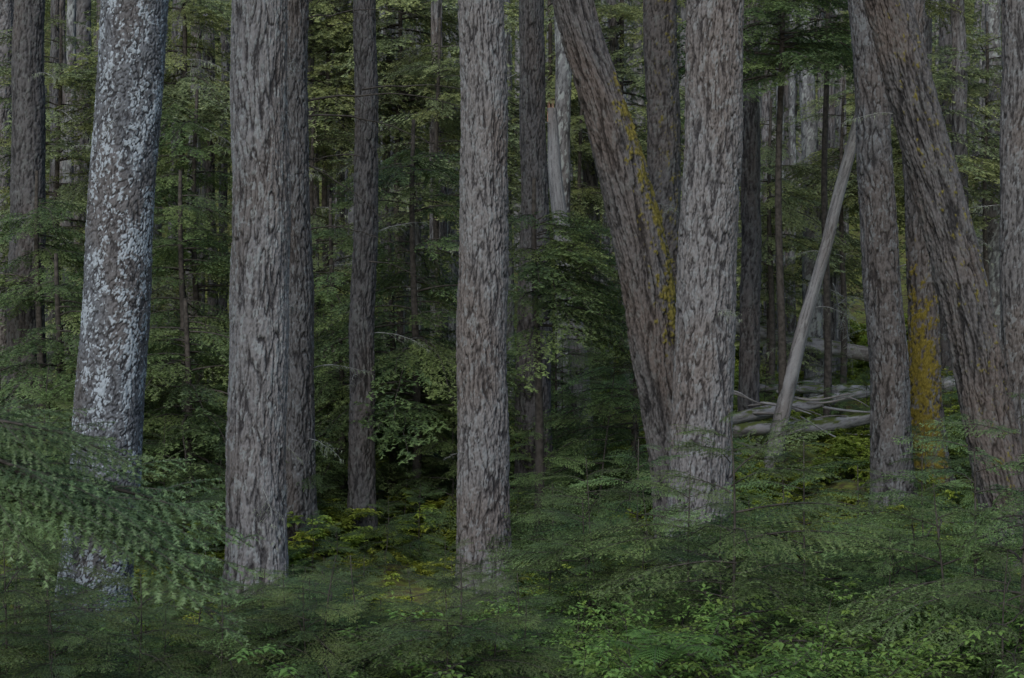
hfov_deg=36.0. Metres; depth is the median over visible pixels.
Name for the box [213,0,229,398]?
douglas fir tree
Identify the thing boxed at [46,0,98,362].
douglas fir tree
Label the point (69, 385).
hemlock sapling
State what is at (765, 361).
hemlock tree
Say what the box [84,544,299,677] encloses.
hemlock sapling
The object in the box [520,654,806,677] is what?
huckleberry shrub
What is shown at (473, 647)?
hemlock sapling
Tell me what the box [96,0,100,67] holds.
douglas fir tree
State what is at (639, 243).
douglas fir tree
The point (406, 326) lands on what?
hemlock sapling
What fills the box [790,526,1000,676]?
hemlock sapling
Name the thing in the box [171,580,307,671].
hemlock sapling
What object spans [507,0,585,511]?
douglas fir tree
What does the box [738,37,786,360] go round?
douglas fir tree
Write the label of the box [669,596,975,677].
huckleberry shrub
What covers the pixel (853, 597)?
huckleberry shrub
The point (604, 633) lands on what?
huckleberry shrub
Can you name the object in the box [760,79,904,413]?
hemlock tree
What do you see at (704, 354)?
douglas fir tree
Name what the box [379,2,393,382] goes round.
douglas fir tree
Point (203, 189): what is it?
douglas fir tree
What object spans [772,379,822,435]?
hemlock sapling
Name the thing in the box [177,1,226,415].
douglas fir tree
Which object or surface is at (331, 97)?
bare branch
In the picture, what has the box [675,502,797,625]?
hemlock sapling
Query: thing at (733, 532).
hemlock sapling
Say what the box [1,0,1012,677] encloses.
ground
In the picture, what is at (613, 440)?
hemlock sapling
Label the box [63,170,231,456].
hemlock tree
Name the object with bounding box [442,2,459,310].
douglas fir tree
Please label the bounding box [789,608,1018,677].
huckleberry shrub
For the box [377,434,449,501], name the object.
hemlock sapling
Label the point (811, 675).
huckleberry shrub
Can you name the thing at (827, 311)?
hemlock tree
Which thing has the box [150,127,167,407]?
douglas fir tree
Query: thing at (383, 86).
bare branch
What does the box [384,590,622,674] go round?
huckleberry shrub
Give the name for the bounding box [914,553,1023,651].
hemlock sapling
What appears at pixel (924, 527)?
hemlock sapling
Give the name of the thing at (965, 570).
huckleberry shrub
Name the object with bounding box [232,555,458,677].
hemlock sapling
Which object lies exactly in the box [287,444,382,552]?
hemlock sapling
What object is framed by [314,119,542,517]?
hemlock tree
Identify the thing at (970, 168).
hemlock tree
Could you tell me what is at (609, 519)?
hemlock sapling
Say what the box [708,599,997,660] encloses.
huckleberry shrub
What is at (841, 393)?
hemlock sapling
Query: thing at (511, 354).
hemlock sapling
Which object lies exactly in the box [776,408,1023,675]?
hemlock sapling
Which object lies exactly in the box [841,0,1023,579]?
douglas fir tree
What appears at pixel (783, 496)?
hemlock sapling
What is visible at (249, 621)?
hemlock sapling
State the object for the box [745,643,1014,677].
huckleberry shrub
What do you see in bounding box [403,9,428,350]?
douglas fir tree
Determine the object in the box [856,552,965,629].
hemlock sapling
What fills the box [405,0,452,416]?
douglas fir tree
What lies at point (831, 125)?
douglas fir tree
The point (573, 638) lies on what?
huckleberry shrub
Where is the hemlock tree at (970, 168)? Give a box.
[798,0,1001,296]
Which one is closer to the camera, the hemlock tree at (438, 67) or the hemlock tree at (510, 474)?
the hemlock tree at (510, 474)
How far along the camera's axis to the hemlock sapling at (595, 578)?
10.57 m
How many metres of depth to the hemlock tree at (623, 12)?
24.60 m
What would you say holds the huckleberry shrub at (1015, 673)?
on the ground at (837, 484)
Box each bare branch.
[307,0,417,30]
[308,53,458,118]
[308,101,438,159]
[308,151,359,169]
[309,164,387,226]
[311,219,406,250]
[362,56,459,111]
[369,261,447,300]
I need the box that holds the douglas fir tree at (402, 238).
[381,1,429,350]
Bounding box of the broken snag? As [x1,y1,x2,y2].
[519,97,596,458]
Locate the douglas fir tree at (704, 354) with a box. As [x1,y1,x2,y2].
[652,0,743,618]
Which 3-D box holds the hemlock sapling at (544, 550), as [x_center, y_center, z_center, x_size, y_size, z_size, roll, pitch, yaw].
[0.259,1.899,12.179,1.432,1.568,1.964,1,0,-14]
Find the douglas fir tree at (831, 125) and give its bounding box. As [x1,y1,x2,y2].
[817,3,851,378]
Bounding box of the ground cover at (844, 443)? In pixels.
[0,313,1020,670]
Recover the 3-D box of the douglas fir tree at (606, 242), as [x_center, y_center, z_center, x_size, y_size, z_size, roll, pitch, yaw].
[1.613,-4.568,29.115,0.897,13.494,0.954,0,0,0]
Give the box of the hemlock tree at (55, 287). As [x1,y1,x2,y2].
[0,253,200,504]
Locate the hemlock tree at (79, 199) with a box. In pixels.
[0,6,184,399]
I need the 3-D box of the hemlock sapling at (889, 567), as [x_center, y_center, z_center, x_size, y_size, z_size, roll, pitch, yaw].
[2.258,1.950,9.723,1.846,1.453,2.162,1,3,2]
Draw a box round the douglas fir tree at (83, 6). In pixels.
[47,0,91,379]
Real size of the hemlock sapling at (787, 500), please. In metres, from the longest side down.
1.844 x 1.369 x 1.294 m
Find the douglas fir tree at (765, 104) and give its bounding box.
[761,10,791,381]
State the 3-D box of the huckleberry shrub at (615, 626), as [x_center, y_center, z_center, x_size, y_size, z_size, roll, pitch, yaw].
[0.363,1.930,10.369,1.232,0.850,1.358,0,0,-5]
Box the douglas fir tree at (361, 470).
[320,0,429,557]
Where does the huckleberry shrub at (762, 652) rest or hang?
on the ground at (837, 484)
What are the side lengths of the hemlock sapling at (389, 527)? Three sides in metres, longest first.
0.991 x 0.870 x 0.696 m
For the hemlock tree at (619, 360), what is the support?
on the ground at (837, 484)
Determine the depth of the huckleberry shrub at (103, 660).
10.89 m
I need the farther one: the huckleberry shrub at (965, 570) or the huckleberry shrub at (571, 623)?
the huckleberry shrub at (965, 570)
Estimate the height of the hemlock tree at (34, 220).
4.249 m
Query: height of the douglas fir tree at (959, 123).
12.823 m
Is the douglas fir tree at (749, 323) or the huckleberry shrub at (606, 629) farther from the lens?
the douglas fir tree at (749, 323)
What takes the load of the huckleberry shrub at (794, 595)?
on the ground at (837, 484)
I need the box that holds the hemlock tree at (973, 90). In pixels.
[891,21,1001,309]
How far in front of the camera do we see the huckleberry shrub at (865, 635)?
8.73 m
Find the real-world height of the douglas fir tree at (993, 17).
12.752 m
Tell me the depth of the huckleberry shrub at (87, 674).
9.38 m
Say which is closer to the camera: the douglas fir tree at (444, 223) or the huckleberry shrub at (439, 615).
the huckleberry shrub at (439, 615)
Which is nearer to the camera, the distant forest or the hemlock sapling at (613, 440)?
the hemlock sapling at (613, 440)
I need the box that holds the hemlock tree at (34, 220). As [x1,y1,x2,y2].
[0,170,86,452]
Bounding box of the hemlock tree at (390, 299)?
[314,222,510,494]
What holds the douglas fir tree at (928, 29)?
on the ground at (837, 484)
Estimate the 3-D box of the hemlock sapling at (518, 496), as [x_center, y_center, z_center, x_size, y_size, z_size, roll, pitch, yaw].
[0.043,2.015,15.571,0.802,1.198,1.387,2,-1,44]
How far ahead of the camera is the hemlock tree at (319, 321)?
17.78 m
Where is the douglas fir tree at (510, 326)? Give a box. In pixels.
[504,0,516,403]
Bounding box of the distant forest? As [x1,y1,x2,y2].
[44,0,1002,374]
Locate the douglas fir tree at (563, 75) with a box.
[511,15,572,442]
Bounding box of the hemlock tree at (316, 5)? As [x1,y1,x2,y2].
[207,0,460,349]
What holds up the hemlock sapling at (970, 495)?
on the ground at (837, 484)
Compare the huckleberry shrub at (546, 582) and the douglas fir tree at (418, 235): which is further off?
the douglas fir tree at (418, 235)
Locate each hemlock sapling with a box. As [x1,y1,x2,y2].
[0,347,41,510]
[0,366,145,639]
[0,411,139,675]
[0,432,166,672]
[0,523,138,677]
[0,570,74,675]
[0,578,127,677]
[0,580,153,677]
[0,595,86,677]
[0,597,75,677]
[0,620,127,677]
[1,330,56,406]
[4,376,68,464]
[12,397,192,589]
[17,447,69,591]
[43,616,127,674]
[56,563,246,677]
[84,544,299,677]
[90,574,224,673]
[114,609,231,677]
[132,483,225,602]
[138,458,288,574]
[140,418,209,545]
[141,317,228,510]
[141,338,228,508]
[142,376,222,513]
[142,616,236,676]
[143,337,222,504]
[151,579,332,677]
[152,437,225,515]
[152,576,370,677]
[152,634,257,677]
[158,564,361,675]
[160,575,303,669]
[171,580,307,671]
[172,402,224,507]
[176,384,329,534]
[185,640,254,677]
[188,556,422,677]
[213,586,414,677]
[223,574,408,676]
[229,564,328,643]
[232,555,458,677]
[232,603,375,677]
[245,566,369,665]
[256,556,378,669]
[256,567,385,671]
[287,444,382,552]
[288,510,355,587]
[295,642,367,677]
[299,596,411,673]
[303,555,419,669]
[307,522,386,593]
[313,566,484,675]
[314,301,447,439]
[314,374,393,509]
[315,330,408,462]
[316,448,347,512]
[317,497,335,519]
[317,600,431,677]
[323,587,544,677]
[327,553,599,677]
[329,375,455,508]
[347,308,427,379]
[348,496,446,588]
[374,298,430,355]
[376,368,456,500]
[376,374,514,555]
[376,377,442,461]
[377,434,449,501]
[377,458,456,550]
[381,418,456,503]
[384,428,456,514]
[385,483,451,572]
[391,607,577,677]
[394,592,522,674]
[396,537,485,616]
[404,555,501,647]
[412,635,504,673]
[413,604,592,677]
[432,573,579,677]
[441,561,556,660]
[446,458,705,635]
[453,327,554,445]
[453,484,561,579]
[464,483,623,630]
[487,500,686,660]
[506,297,620,488]
[506,347,600,458]
[509,327,771,520]
[509,351,654,560]
[509,413,607,585]
[510,324,615,450]
[510,343,744,560]
[516,439,763,647]
[517,522,668,651]
[525,458,574,494]
[552,484,728,613]
[553,530,727,666]
[554,281,631,411]
[562,464,837,671]
[570,350,632,448]
[570,515,806,676]
[583,408,981,677]
[607,370,645,449]
[614,537,700,623]
[649,545,810,666]
[660,438,970,671]
[667,497,836,626]
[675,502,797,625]
[701,483,852,621]
[732,425,751,481]
[733,371,738,410]
[734,374,777,420]
[737,413,821,503]
[739,497,860,645]
[750,465,970,648]
[759,372,777,401]
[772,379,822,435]
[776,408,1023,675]
[781,539,1005,671]
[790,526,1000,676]
[795,479,841,516]
[803,351,851,416]
[810,383,863,438]
[810,514,1015,656]
[813,446,1020,630]
[814,483,1022,675]
[820,385,1023,677]
[833,370,870,434]
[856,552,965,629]
[870,490,898,534]
[889,419,973,528]
[896,420,977,527]
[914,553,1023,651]
[921,547,1023,677]
[942,371,960,435]
[942,372,964,448]
[942,389,966,459]
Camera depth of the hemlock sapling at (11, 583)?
9.51 m
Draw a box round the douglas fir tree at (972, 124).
[965,29,982,232]
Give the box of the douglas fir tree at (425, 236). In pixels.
[420,0,429,338]
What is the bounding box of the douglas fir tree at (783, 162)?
[760,28,800,370]
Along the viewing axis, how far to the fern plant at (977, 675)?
8.99 m
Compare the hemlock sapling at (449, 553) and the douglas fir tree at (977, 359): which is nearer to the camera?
the hemlock sapling at (449, 553)
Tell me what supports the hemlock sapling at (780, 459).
on the ground at (837, 484)
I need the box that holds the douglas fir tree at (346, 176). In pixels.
[333,0,352,278]
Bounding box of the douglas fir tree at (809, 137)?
[799,1,850,397]
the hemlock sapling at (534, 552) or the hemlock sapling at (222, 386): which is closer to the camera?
the hemlock sapling at (534, 552)
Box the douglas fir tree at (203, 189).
[176,14,228,394]
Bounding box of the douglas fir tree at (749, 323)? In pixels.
[736,0,772,448]
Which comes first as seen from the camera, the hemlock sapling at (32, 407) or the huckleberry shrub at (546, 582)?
the huckleberry shrub at (546, 582)
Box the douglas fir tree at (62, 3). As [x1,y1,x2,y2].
[59,0,66,268]
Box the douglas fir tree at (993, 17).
[985,0,1001,338]
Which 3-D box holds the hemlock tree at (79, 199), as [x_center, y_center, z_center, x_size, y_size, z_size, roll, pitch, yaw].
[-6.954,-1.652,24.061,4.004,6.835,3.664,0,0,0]
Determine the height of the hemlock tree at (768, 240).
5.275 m
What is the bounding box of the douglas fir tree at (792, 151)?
[787,12,800,356]
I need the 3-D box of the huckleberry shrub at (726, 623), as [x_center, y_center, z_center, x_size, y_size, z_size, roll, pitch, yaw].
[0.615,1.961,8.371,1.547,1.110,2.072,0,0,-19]
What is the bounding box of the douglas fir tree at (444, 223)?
[421,11,448,392]
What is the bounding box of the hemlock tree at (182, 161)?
[55,89,317,414]
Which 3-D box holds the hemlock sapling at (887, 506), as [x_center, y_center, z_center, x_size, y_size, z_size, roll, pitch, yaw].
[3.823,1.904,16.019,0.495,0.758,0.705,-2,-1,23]
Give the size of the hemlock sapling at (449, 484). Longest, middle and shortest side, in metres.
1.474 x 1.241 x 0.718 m
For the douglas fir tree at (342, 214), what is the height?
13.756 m
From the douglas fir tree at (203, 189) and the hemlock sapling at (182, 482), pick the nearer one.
the hemlock sapling at (182, 482)
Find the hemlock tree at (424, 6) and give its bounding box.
[307,0,549,379]
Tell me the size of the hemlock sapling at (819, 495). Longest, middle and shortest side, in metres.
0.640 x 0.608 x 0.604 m
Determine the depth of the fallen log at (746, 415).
21.74 m
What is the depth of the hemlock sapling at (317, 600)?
9.80 m
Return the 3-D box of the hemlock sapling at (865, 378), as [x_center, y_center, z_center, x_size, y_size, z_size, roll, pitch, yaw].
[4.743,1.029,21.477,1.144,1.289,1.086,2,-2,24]
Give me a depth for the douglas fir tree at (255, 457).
13.59 m
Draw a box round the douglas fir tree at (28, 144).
[6,0,75,485]
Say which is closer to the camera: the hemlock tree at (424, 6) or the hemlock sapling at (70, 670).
the hemlock sapling at (70, 670)
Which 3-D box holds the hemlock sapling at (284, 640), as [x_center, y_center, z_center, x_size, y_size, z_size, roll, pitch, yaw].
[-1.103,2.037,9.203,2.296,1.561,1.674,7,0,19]
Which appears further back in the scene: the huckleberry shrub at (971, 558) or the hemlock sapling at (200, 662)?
the huckleberry shrub at (971, 558)
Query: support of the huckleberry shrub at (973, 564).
on the ground at (837, 484)
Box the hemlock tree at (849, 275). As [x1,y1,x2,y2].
[737,180,862,380]
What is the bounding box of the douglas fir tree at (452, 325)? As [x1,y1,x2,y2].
[445,2,455,401]
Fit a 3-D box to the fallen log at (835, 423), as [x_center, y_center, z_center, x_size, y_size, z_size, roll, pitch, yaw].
[4.171,1.051,21.009,2.659,0.493,1.183,0,0,0]
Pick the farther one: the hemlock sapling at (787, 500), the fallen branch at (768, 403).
the fallen branch at (768, 403)
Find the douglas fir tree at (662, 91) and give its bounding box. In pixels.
[643,0,680,292]
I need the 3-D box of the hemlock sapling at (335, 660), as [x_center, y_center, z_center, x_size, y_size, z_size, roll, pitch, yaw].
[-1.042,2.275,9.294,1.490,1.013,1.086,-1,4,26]
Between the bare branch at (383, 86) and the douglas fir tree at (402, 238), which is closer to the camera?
the bare branch at (383, 86)
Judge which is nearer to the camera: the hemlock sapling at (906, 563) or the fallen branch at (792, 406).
the hemlock sapling at (906, 563)
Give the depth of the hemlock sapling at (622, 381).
17.41 m
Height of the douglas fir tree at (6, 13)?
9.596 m
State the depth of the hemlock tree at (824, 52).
19.89 m
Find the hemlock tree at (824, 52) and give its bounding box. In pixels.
[636,0,853,479]
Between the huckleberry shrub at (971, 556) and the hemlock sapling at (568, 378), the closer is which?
the huckleberry shrub at (971, 556)
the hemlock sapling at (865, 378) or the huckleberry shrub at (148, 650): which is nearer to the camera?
the huckleberry shrub at (148, 650)
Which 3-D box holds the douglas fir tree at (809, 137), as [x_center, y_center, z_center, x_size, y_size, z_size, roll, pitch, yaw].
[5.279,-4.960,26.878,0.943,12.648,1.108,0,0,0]
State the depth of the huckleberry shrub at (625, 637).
10.26 m
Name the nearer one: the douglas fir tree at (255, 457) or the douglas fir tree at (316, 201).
the douglas fir tree at (255, 457)
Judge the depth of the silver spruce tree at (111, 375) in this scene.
11.97 m
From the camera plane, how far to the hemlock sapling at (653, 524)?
10.29 m
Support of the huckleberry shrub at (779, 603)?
on the ground at (837, 484)
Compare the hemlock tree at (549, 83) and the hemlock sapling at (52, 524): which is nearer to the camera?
the hemlock sapling at (52, 524)
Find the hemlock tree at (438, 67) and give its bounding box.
[327,17,550,446]
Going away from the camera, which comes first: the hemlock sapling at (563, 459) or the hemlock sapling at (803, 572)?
the hemlock sapling at (803, 572)
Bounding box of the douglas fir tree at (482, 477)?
[444,0,515,613]
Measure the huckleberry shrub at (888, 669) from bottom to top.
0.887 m
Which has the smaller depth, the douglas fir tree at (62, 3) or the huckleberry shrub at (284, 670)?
the huckleberry shrub at (284, 670)
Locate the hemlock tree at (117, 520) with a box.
[0,399,265,646]
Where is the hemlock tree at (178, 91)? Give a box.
[46,0,231,296]
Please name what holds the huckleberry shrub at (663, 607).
on the ground at (837, 484)
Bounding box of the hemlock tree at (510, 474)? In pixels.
[422,350,555,503]
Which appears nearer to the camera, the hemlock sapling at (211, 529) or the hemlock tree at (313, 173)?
the hemlock sapling at (211, 529)
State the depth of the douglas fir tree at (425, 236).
36.53 m
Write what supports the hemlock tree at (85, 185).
on the ground at (837, 484)
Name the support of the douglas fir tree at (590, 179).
on the ground at (837, 484)
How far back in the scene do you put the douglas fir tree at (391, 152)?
27.88 m
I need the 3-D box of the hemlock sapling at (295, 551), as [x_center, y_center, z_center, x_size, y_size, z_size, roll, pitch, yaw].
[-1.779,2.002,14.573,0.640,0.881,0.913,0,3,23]
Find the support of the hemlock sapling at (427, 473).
on the ground at (837, 484)
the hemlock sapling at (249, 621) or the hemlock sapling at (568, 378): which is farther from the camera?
the hemlock sapling at (568, 378)
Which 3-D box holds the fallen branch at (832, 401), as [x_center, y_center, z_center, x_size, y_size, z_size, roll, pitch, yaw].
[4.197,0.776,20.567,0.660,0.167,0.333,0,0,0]
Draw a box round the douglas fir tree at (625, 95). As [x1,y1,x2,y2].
[615,0,641,335]
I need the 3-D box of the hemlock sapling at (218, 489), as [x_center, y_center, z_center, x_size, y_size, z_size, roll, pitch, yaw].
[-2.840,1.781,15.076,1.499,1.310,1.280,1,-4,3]
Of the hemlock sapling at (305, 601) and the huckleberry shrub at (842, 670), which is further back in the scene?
the hemlock sapling at (305, 601)
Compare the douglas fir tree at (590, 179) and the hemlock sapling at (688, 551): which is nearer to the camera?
the hemlock sapling at (688, 551)
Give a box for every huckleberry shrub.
[3,616,156,677]
[29,648,136,677]
[72,605,242,677]
[79,625,183,674]
[228,610,590,677]
[337,623,595,677]
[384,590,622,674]
[386,639,633,677]
[396,609,737,677]
[419,605,512,647]
[423,626,572,672]
[423,640,653,677]
[426,600,616,631]
[448,611,784,677]
[463,573,818,677]
[465,609,732,677]
[466,612,686,677]
[482,564,659,668]
[489,608,712,677]
[491,596,698,673]
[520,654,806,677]
[527,563,645,641]
[543,599,741,675]
[548,616,633,663]
[549,618,723,677]
[550,610,830,677]
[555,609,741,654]
[557,606,737,660]
[584,623,668,677]
[589,583,872,677]
[591,646,636,675]
[629,620,982,677]
[634,615,968,677]
[641,583,1006,677]
[661,551,853,638]
[664,523,877,632]
[665,645,945,677]
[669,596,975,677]
[698,612,923,677]
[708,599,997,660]
[709,580,1023,674]
[710,563,844,623]
[710,662,950,677]
[727,589,1018,655]
[740,598,1023,677]
[744,615,1005,677]
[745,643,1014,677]
[754,594,1023,677]
[770,567,1021,620]
[775,611,983,677]
[788,516,907,573]
[789,539,944,616]
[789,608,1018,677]
[794,628,1016,677]
[811,577,990,665]
[811,627,1006,652]
[820,575,1023,676]
[822,512,965,565]
[828,547,1019,580]
[831,578,1023,674]
[838,592,1023,669]
[859,545,966,574]
[859,612,1023,677]
[866,660,1023,677]
[885,542,1020,583]
[888,537,1021,581]
[894,557,1018,602]
[894,610,1016,677]
[908,569,1014,645]
[915,531,1020,585]
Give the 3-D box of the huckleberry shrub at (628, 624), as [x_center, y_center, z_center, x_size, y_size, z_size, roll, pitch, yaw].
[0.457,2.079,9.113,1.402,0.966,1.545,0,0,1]
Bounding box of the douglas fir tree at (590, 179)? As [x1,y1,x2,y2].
[545,0,628,406]
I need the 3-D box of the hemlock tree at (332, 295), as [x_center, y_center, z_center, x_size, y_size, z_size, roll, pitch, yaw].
[-2.263,0.153,19.949,3.381,3.882,2.848,0,0,0]
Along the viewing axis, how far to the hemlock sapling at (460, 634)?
8.42 m
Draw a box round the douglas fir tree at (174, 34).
[166,0,198,382]
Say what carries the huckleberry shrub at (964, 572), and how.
on the ground at (837, 484)
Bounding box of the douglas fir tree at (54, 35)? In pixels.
[46,0,61,390]
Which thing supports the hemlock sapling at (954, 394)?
on the ground at (837, 484)
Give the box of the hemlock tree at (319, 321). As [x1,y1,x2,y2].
[200,314,348,511]
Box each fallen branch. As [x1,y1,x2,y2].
[734,390,748,398]
[734,393,768,407]
[748,404,821,415]
[752,411,797,419]
[759,402,810,413]
[776,390,851,400]
[797,380,837,386]
[801,416,858,445]
[806,392,861,403]
[815,415,847,418]
[823,406,869,412]
[838,396,869,407]
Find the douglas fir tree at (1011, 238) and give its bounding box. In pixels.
[969,0,1023,439]
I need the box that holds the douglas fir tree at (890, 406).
[847,0,920,531]
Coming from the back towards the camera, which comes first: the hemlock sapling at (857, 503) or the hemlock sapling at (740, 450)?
the hemlock sapling at (740, 450)
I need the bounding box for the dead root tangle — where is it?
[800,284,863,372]
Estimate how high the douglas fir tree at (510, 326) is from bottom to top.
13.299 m
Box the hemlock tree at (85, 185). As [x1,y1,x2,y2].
[0,169,226,415]
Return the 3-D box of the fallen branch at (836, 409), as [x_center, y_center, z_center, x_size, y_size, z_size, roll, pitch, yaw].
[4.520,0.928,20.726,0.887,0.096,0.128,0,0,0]
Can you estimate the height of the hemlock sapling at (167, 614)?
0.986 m
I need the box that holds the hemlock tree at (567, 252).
[507,178,631,581]
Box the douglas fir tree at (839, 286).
[837,1,851,373]
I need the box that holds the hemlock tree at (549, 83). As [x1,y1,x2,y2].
[446,0,646,412]
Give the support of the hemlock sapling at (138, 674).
on the ground at (837, 484)
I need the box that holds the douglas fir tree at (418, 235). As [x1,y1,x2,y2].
[403,2,423,335]
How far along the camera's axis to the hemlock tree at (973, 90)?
26.94 m
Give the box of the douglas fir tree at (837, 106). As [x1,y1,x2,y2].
[834,8,838,166]
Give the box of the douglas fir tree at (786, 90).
[773,12,801,366]
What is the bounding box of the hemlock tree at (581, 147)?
[508,106,619,335]
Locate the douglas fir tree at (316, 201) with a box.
[307,0,324,414]
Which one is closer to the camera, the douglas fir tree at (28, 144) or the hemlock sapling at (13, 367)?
the hemlock sapling at (13, 367)
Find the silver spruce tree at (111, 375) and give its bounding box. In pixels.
[48,0,168,675]
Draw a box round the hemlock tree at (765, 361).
[735,256,823,401]
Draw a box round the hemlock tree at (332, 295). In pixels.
[218,198,456,489]
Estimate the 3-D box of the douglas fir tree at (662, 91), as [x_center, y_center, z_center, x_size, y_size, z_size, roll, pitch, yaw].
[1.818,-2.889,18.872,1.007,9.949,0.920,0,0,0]
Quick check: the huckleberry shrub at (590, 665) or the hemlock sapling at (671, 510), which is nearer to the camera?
the huckleberry shrub at (590, 665)
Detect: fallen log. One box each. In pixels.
[732,410,869,438]
[733,385,869,424]
[735,319,868,361]
[759,384,862,393]
[941,375,955,392]
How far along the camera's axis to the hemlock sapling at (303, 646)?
9.72 m
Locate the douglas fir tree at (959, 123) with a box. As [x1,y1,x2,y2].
[937,0,999,267]
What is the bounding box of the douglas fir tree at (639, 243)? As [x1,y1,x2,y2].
[551,0,675,569]
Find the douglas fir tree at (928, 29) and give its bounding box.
[896,0,946,338]
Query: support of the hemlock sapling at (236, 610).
on the ground at (837, 484)
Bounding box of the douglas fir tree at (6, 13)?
[0,0,13,407]
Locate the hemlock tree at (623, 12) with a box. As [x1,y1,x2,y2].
[510,0,740,387]
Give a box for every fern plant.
[542,663,669,677]
[579,629,736,669]
[739,650,869,677]
[901,658,1012,677]
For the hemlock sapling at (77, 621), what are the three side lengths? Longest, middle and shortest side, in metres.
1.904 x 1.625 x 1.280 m
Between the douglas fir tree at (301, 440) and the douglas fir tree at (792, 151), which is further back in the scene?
the douglas fir tree at (792, 151)
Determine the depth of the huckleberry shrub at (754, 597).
12.43 m
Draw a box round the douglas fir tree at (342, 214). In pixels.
[324,0,348,357]
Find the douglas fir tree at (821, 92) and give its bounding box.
[815,3,823,338]
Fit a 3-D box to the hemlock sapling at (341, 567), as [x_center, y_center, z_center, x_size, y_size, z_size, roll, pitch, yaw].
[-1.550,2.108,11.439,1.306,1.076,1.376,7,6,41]
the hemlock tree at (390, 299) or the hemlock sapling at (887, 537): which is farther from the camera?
the hemlock tree at (390, 299)
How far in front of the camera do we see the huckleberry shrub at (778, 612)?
9.60 m
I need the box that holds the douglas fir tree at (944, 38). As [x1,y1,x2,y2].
[938,0,981,377]
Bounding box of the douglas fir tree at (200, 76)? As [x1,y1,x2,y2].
[185,5,215,373]
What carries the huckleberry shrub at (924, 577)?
on the ground at (837, 484)
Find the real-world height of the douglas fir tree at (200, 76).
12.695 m
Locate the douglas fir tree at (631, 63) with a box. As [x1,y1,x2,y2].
[626,1,645,123]
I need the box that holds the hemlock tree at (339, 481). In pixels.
[314,339,428,512]
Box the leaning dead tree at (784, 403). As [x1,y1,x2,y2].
[763,107,857,475]
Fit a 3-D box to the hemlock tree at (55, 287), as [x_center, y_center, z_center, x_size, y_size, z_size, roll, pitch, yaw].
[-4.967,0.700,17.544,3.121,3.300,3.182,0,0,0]
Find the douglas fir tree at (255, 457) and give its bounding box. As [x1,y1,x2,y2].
[220,0,302,606]
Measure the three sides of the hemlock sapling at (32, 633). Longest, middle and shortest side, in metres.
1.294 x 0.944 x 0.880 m
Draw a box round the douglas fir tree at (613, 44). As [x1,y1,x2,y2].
[597,0,633,405]
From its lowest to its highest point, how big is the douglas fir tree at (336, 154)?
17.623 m
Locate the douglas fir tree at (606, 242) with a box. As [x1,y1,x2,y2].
[575,0,619,389]
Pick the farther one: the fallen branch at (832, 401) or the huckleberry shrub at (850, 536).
the fallen branch at (832, 401)
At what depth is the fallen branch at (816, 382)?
22.92 m
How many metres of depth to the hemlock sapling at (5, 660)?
9.05 m
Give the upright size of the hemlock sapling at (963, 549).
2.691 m
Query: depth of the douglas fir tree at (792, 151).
30.94 m
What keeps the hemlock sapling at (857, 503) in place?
on the ground at (837, 484)
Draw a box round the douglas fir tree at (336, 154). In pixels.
[332,7,340,224]
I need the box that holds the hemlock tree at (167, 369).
[41,298,324,532]
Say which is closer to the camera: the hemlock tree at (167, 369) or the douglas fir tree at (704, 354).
the douglas fir tree at (704, 354)
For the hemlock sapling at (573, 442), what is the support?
on the ground at (837, 484)
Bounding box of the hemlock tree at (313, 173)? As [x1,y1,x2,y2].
[207,97,408,371]
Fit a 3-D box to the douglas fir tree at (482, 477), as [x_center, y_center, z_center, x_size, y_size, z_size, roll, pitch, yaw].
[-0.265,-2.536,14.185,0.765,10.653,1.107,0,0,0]
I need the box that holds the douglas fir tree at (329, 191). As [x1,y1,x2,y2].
[322,1,349,374]
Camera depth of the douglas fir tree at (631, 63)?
40.34 m
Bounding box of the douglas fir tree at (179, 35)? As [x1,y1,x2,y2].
[155,0,197,409]
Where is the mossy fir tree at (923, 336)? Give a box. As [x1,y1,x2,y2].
[902,0,955,491]
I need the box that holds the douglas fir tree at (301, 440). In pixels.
[225,0,372,556]
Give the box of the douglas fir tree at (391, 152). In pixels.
[379,4,407,351]
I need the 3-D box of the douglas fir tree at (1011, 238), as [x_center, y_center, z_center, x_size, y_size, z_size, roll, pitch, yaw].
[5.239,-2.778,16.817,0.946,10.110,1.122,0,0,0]
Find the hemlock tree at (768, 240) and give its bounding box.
[736,98,859,399]
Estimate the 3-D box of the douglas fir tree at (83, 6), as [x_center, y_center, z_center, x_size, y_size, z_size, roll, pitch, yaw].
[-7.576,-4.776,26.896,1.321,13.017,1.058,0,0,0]
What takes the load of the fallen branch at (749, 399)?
on the ground at (837, 484)
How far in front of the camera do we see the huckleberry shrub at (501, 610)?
9.87 m
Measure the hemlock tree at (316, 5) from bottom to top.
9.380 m
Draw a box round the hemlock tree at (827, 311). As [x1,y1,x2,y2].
[744,0,853,415]
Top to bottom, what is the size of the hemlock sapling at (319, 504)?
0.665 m
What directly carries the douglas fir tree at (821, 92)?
on the ground at (837, 484)
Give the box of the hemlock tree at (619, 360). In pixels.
[557,290,641,458]
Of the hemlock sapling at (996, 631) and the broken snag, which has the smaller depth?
the hemlock sapling at (996, 631)
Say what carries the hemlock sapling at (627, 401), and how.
on the ground at (837, 484)
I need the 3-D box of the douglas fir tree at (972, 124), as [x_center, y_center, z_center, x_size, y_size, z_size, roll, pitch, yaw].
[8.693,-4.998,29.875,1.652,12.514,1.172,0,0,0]
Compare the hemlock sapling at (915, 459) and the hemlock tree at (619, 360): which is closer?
the hemlock sapling at (915, 459)

